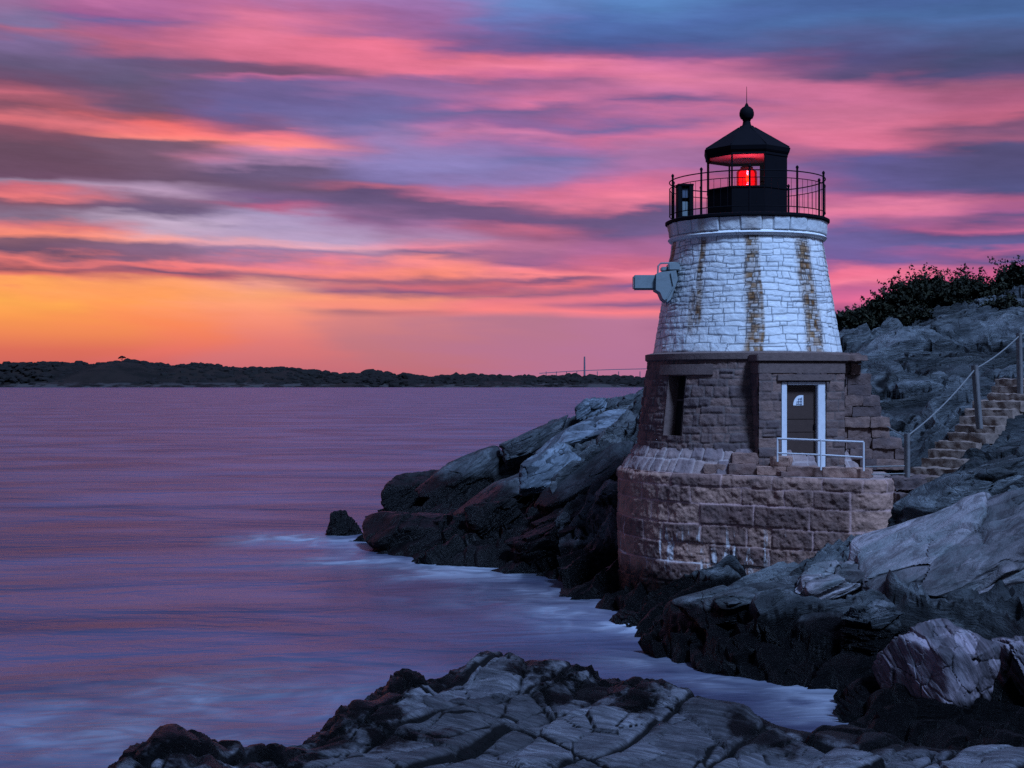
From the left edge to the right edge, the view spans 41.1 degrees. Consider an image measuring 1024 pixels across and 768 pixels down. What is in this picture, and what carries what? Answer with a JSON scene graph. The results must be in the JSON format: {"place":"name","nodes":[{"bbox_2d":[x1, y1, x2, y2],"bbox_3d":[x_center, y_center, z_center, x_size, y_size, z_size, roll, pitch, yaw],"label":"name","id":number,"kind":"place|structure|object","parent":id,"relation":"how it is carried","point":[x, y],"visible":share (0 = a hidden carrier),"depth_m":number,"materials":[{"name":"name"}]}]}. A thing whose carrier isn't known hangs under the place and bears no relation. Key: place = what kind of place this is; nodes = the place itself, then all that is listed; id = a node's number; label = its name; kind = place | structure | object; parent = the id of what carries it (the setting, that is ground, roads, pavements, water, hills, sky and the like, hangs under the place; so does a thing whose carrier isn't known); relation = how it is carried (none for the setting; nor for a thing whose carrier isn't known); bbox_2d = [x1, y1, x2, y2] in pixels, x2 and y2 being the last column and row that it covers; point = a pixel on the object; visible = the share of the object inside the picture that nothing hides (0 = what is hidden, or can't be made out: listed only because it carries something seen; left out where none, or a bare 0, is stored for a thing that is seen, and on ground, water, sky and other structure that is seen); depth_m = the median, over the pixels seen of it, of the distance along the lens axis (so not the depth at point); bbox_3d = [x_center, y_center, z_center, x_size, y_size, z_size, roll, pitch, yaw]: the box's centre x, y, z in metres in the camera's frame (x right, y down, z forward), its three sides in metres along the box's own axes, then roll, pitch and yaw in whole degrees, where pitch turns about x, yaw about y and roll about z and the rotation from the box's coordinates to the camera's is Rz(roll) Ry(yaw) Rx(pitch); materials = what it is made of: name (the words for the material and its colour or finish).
{"place":"outdoors","nodes":[
{"label":"outdoors","id":0,"kind":"place"},
{"bbox_2d":[0,362,642,386],"bbox_3d":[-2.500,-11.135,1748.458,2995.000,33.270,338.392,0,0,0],"label":"hills","id":1,"kind":"structure","parent":0,"point":[124,374],"depth_m":1654.09,"materials":[{"name":"black plant"}]},
{"bbox_2d":[0,358,645,386],"bbox_3d":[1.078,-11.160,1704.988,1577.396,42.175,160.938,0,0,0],"label":"woodland","id":2,"kind":"object","parent":1,"relation":"on","point":[372,377],"visible":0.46,"depth_m":1694.24,"materials":[{"name":"black plant"}]},
{"bbox_2d":[0,387,847,767],"bbox_3d":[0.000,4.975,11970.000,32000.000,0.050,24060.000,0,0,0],"label":"sea water","id":3,"kind":"structure","parent":0,"point":[174,555],"depth_m":34.59,"materials":[{"name":"purple liquid"}]},
{"bbox_2d":[325,510,362,535],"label":"sea rock","id":4,"kind":"object","parent":3,"relation":"in","point":[342,523],"visible":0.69,"depth_m":44.81,"materials":[{"name":"black stone"}]},
{"bbox_2d":[353,393,642,581],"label":"rocky point","id":5,"kind":"structure","parent":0,"point":[454,541],"depth_m":38.68,"materials":[{"name":"black stone"}]},
{"bbox_2d":[362,511,444,550],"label":"boulder","id":6,"kind":"object","parent":5,"relation":"on","point":[384,530],"visible":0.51,"depth_m":40.45,"materials":[{"name":"black stone"}]},
{"bbox_2d":[381,469,437,511],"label":"boulder","id":7,"kind":"object","parent":5,"relation":"on","point":[399,493],"visible":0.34,"depth_m":48.08,"materials":[{"name":"black stone"}]},
{"bbox_2d":[415,445,503,498],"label":"boulder","id":8,"kind":"object","parent":5,"relation":"on","point":[454,478],"visible":0.77,"depth_m":46.56,"materials":[{"name":"grey stone"}]},
{"bbox_2d":[453,473,523,515],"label":"boulder","id":9,"kind":"object","parent":5,"relation":"on","point":[504,488],"visible":0.32,"depth_m":41.86,"materials":[{"name":"grey stone"}]},
{"bbox_2d":[464,498,524,538],"bbox_3d":[-0.452,3.985,39.557,1.878,1.401,1.421,0,0,0],"label":"boulder","id":10,"kind":"object","parent":5,"relation":"on","point":[484,519],"visible":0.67,"depth_m":39.03,"materials":[{"name":"black stone"}]},
{"bbox_2d":[499,415,567,470],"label":"boulder","id":11,"kind":"object","parent":5,"relation":"on","point":[519,450],"visible":0.75,"depth_m":45.95,"materials":[{"name":"grey stone"}]},
{"bbox_2d":[519,442,580,496],"bbox_3d":[1.194,2.526,40.075,2.000,1.581,1.408,0,0,0],"label":"boulder","id":12,"kind":"object","parent":5,"relation":"on","point":[538,471],"visible":0.68,"depth_m":39.61,"materials":[{"name":"grey stone"}]},
{"bbox_2d":[505,506,617,564],"bbox_3d":[1.665,4.171,36.521,3.919,2.486,2.530,0,0,13],"label":"boulder","id":13,"kind":"object","parent":5,"relation":"on","point":[537,540],"visible":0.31,"depth_m":35.82,"materials":[{"name":"black stone"}]},
{"bbox_2d":[534,409,626,454],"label":"boulder","id":14,"kind":"object","parent":5,"relation":"on","point":[589,429],"visible":0.44,"depth_m":42.64,"materials":[{"name":"grey stone"}]},
{"bbox_2d":[534,441,634,516],"bbox_3d":[2.198,2.755,38.200,3.158,2.221,1.558,0,0,0],"label":"boulder","id":15,"kind":"object","parent":5,"relation":"on","point":[583,478],"visible":0.52,"depth_m":37.91,"materials":[{"name":"grey stone"}]},
{"bbox_2d":[605,394,641,410],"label":"boulder","id":16,"kind":"object","parent":5,"relation":"on","point":[612,402],"visible":0.32,"depth_m":45.69,"materials":[{"name":"grey stone"}]},
{"bbox_2d":[0,0,1023,377],"label":"sky","id":17,"kind":"structure","parent":0,"point":[429,188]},
{"bbox_2d":[108,651,1023,767],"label":"rock shelf","id":18,"kind":"object","parent":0,"point":[490,709],"visible":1,"depth_m":14.12,"materials":[{"name":"grey stone"}]},
{"bbox_2d":[548,285,1023,749],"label":"rocky hill","id":19,"kind":"structure","parent":0,"point":[920,372],"depth_m":27.64,"materials":[{"name":"grey stone"}]},
{"bbox_2d":[575,397,607,420],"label":"boulder","id":20,"kind":"object","parent":19,"relation":"on","point":[589,408],"visible":0.67,"depth_m":46.69,"materials":[{"name":"grey stone"}]},
{"bbox_2d":[609,609,638,624],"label":"sea rock","id":21,"kind":"object","parent":19,"relation":"on","point":[620,616],"visible":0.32,"depth_m":28.28,"materials":[{"name":"black stone"}]},
{"bbox_2d":[671,581,798,628],"bbox_3d":[4.296,4.076,25.193,2.372,0.731,1.535,0,0,-18],"label":"boulder","id":22,"kind":"object","parent":19,"relation":"on","point":[722,605],"visible":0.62,"depth_m":24.87,"materials":[{"name":"grey stone"}]},
{"bbox_2d":[616,87,936,594],"bbox_3d":[6.343,-0.675,31.430,8.123,12.550,5.982,0,0,30],"label":"lighthouse","id":23,"kind":"object","parent":19,"relation":"on","point":[748,361],"visible":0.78,"depth_m":30.03,"materials":[{"name":"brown stone"}]},
{"bbox_2d":[632,262,679,302],"bbox_3d":[3.312,-2.310,31.256,1.084,0.940,0.687,0,0,0],"label":"fog horn","id":24,"kind":"object","parent":23,"relation":"attached to","point":[662,284],"visible":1,"depth_m":30.95,"materials":[{"name":"grey metal"}]},
{"bbox_2d":[663,376,686,435],"bbox_3d":[3.800,0.500,30.573,0.605,1.346,0.575,0,0,-40],"label":"window","id":25,"kind":"structure","parent":23,"relation":"in","point":[674,411],"depth_m":30.74,"materials":[{"name":"glass"}]},
{"bbox_2d":[675,184,693,217],"bbox_3d":[4.000,-4.202,31.650,0.380,0.785,0.440,0,0,0],"label":"equipment cabinet","id":26,"kind":"object","parent":23,"relation":"on","point":[685,196],"visible":0.84,"depth_m":31.50,"materials":[{"name":"black metal"}]},
{"bbox_2d":[736,165,756,185],"bbox_3d":[5.500,-4.550,32.000,0.480,1.100,0.480,0,0,0],"label":"beacon lamp","id":27,"kind":"object","parent":23,"relation":"on","point":[741,181],"visible":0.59,"depth_m":31.82,"materials":[{"name":"red glass"}]},
{"bbox_2d":[782,382,825,466],"bbox_3d":[6.255,0.895,29.448,1.010,1.850,0.185,0,0,-10],"label":"door","id":28,"kind":"structure","parent":23,"relation":"in","point":[803,403],"depth_m":29.46,"materials":[{"name":"black paint"}]},
{"bbox_2d":[776,438,864,470],"bbox_3d":[6.385,1.475,28.345,1.828,0.658,0.110,0,0,25],"label":"pipe railing","id":29,"kind":"object","parent":23,"relation":"on","point":[824,440],"visible":1,"depth_m":28.28,"materials":[{"name":"white metal"}]},
{"bbox_2d":[795,560,865,599],"bbox_3d":[6.073,3.761,24.982,1.831,0.996,1.067,0,0,-10],"label":"boulder","id":30,"kind":"object","parent":19,"relation":"on","point":[833,580],"visible":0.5,"depth_m":24.63,"materials":[{"name":"grey stone"}]},
{"bbox_2d":[835,297,880,330],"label":"shrub","id":31,"kind":"object","parent":19,"relation":"on","point":[848,318],"visible":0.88,"depth_m":42.66,"materials":[{"name":"green plant"}]},
{"bbox_2d":[839,589,902,656],"bbox_3d":[6.020,4.063,23.009,1.066,1.157,0.854,0,0,0],"label":"boulder","id":32,"kind":"object","parent":19,"relation":"on","point":[871,626],"visible":0.87,"depth_m":22.74,"materials":[{"name":"grey stone"}]},
{"bbox_2d":[853,288,901,327],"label":"shrub","id":33,"kind":"object","parent":19,"relation":"on","point":[879,310],"visible":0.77,"depth_m":43.66,"materials":[{"name":"green plant"}]},
{"bbox_2d":[877,265,930,312],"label":"shrub","id":34,"kind":"object","parent":19,"relation":"on","point":[905,295],"visible":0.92,"depth_m":43.69,"materials":[{"name":"green plant"}]},
{"bbox_2d":[890,301,934,325],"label":"shrub","id":35,"kind":"object","parent":19,"relation":"on","point":[907,315],"visible":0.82,"depth_m":42.45,"materials":[{"name":"green plant"}]},
{"bbox_2d":[902,262,950,308],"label":"shrub","id":36,"kind":"object","parent":19,"relation":"on","point":[921,280],"visible":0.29,"depth_m":44.80,"materials":[{"name":"green plant"}]},
{"bbox_2d":[848,490,1023,598],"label":"boulder","id":37,"kind":"object","parent":19,"relation":"on","point":[975,542],"visible":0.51,"depth_m":24.19,"materials":[{"name":"grey stone"}]},
{"bbox_2d":[872,618,1000,713],"bbox_3d":[6.322,4.426,20.239,1.073,1.725,1.682,0,0,-31],"label":"boulder","id":38,"kind":"object","parent":19,"relation":"on","point":[945,660],"visible":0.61,"depth_m":19.82,"materials":[{"name":"grey stone"}]},
{"bbox_2d":[924,273,982,307],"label":"shrub","id":39,"kind":"object","parent":19,"relation":"on","point":[944,296],"visible":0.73,"depth_m":43.30,"materials":[{"name":"green plant"}]},
{"bbox_2d":[886,457,1023,527],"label":"boulder","id":40,"kind":"object","parent":19,"relation":"on","point":[940,493],"visible":0.53,"depth_m":26.15,"materials":[{"name":"grey stone"}]},
{"bbox_2d":[910,378,1023,481],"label":"stone steps","id":41,"kind":"structure","parent":19,"relation":"on","point":[1002,404],"depth_m":30.35,"materials":[{"name":"stone"}]},
{"bbox_2d":[865,333,1023,477],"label":"metal handrail","id":42,"kind":"object","parent":41,"relation":"on","point":[976,392],"visible":0.95,"depth_m":30.15,"materials":[{"name":"grey metal"}]},
{"bbox_2d":[948,263,985,300],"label":"shrub","id":43,"kind":"object","parent":19,"relation":"on","point":[963,282],"visible":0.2,"depth_m":44.78,"materials":[{"name":"green plant"}]},
{"bbox_2d":[962,266,1010,299],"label":"shrub","id":44,"kind":"object","parent":19,"relation":"on","point":[986,288],"visible":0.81,"depth_m":43.76,"materials":[{"name":"green plant"}]},
{"bbox_2d":[978,291,1023,309],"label":"shrub","id":45,"kind":"object","parent":19,"relation":"on","point":[1007,302],"visible":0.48,"depth_m":42.12,"materials":[{"name":"green plant"}]},
{"bbox_2d":[987,255,1023,290],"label":"bush","id":46,"kind":"object","parent":19,"relation":"on","point":[1014,275],"visible":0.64,"depth_m":43.71,"materials":[{"name":"green plant"}]},
{"bbox_2d":[991,636,1023,698],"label":"boulder","id":47,"kind":"object","parent":19,"relation":"on","point":[1011,657],"visible":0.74,"depth_m":20.32,"materials":[{"name":"grey stone"}]},
{"label":"sea bed","id":48,"kind":"structure","parent":0,"visible":0},
{"bbox_2d":[539,356,646,375],"bbox_3d":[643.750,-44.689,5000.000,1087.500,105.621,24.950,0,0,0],"label":"suspension bridge","id":49,"kind":"structure","parent":48,"relation":"on","point":[584,370],"depth_m":4993.00,"materials":[{"name":"metal"}]}
]}

